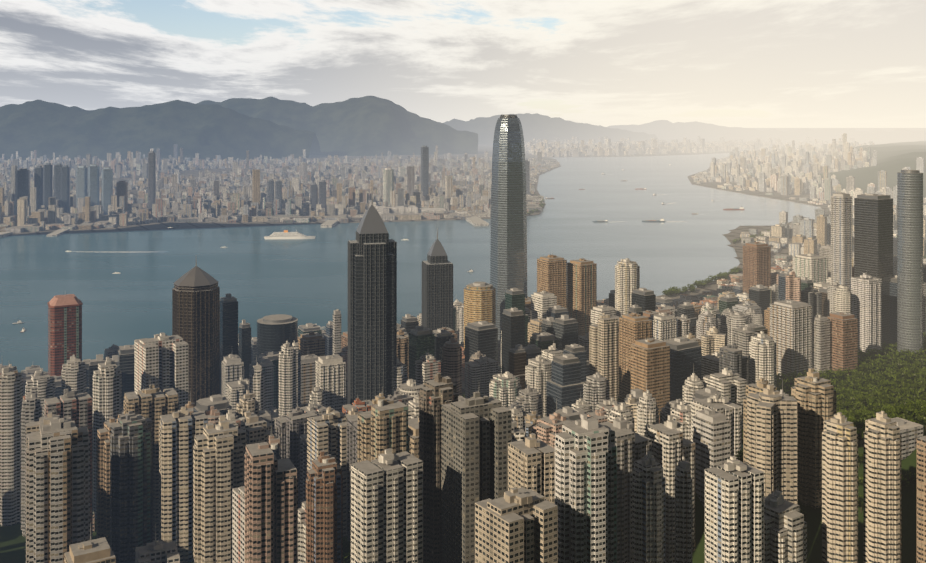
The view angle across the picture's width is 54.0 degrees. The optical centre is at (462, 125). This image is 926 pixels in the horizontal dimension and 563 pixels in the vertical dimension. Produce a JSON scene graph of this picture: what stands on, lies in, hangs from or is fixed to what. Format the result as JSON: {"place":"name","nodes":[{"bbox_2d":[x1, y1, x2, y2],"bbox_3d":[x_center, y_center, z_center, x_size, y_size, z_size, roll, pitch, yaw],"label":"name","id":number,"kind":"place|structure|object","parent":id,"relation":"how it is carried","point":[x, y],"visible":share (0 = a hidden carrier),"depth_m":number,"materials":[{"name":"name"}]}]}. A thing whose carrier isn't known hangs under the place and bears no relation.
{"place":"outdoors","nodes":[
{"label":"outdoors","id":0,"kind":"place"},
{"bbox_2d":[0,100,320,161],"bbox_3d":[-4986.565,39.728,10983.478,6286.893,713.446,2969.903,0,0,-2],"label":"mountain","id":1,"kind":"structure","parent":0,"point":[49,129],"depth_m":10504.01,"materials":[{"name":"grey stone"}]},
{"bbox_2d":[9,145,560,235],"bbox_3d":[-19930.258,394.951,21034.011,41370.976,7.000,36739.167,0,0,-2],"label":"land","id":2,"kind":"structure","parent":0,"point":[482,149],"depth_m":4184.32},
{"bbox_2d":[0,136,866,237],"bbox_3d":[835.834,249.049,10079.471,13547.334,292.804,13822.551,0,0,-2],"label":"city","id":3,"kind":"object","parent":2,"relation":"on","point":[38,194],"visible":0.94,"depth_m":4475.41,"materials":[{"name":"concrete"}]},
{"bbox_2d":[197,96,477,155],"bbox_3d":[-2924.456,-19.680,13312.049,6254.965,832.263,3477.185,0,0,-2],"label":"mountain","id":4,"kind":"structure","parent":0,"point":[369,126],"depth_m":12609.70,"materials":[{"name":"grey stone"}]},
{"bbox_2d":[0,128,925,371],"bbox_3d":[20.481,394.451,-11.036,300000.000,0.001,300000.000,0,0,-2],"label":"sea","id":5,"kind":"structure","parent":0,"point":[254,272],"depth_m":2788.62,"materials":[{"name":"liquid"}]},
{"bbox_2d":[264,230,315,238],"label":"cruise ship","id":6,"kind":"object","parent":5,"relation":"on","point":[285,234],"visible":0.96,"depth_m":3148.51,"materials":[{"name":"paint"}]},
{"bbox_2d":[642,218,664,221],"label":"cargo ship","id":7,"kind":"object","parent":5,"relation":"on","point":[661,220],"visible":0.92,"depth_m":3717.80,"materials":[{"name":"paint"}]},
{"bbox_2d":[723,206,744,209],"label":"cargo ship","id":8,"kind":"object","parent":5,"relation":"on","point":[741,208],"visible":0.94,"depth_m":4244.02,"materials":[{"name":"paint"}]},
{"bbox_2d":[0,273,925,562],"bbox_3d":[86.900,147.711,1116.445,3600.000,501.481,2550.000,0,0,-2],"label":"ground","id":9,"kind":"structure","parent":0,"point":[12,543],"depth_m":635.76,"materials":[{"name":"green plant"}]},
{"bbox_2d":[343,194,925,562],"bbox_3d":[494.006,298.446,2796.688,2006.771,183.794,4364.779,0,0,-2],"label":"trees","id":10,"kind":"object","parent":9,"relation":"on","point":[860,439],"depth_m":1150.16,"materials":[{"name":"green plant"}]},
{"bbox_2d":[0,0,925,127],"label":"sky","id":11,"kind":"structure","parent":0,"point":[605,63],"materials":[{"name":"white"}]},
{"bbox_2d":[444,113,658,144],"bbox_3d":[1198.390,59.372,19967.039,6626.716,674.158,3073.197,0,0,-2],"label":"mountain","id":12,"kind":"structure","parent":0,"point":[537,126],"depth_m":19785.34,"materials":[{"name":"grey stone"}]},
{"bbox_2d":[457,159,853,386],"bbox_3d":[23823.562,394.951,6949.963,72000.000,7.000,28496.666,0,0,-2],"label":"island ground","id":13,"kind":"structure","parent":0,"point":[737,248],"depth_m":3521.18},
{"bbox_2d":[0,115,925,562],"bbox_3d":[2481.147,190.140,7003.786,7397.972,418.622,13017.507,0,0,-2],"label":"city buildings","id":14,"kind":"structure","parent":13,"relation":"on","point":[204,433],"depth_m":724.64,"materials":[{"name":"concrete"}]},
{"bbox_2d":[489,136,925,156],"bbox_3d":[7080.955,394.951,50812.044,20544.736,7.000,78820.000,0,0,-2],"label":"distant land","id":15,"kind":"structure","parent":0,"point":[882,140],"depth_m":25469.66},
{"bbox_2d":[608,120,925,136],"bbox_3d":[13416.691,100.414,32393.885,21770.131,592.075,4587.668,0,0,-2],"label":"mountain","id":16,"kind":"structure","parent":0,"point":[662,128],"depth_m":31278.77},
{"bbox_2d":[723,141,925,266],"bbox_3d":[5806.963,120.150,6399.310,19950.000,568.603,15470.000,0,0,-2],"label":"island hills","id":17,"kind":"structure","parent":0,"point":[893,159],"depth_m":6077.19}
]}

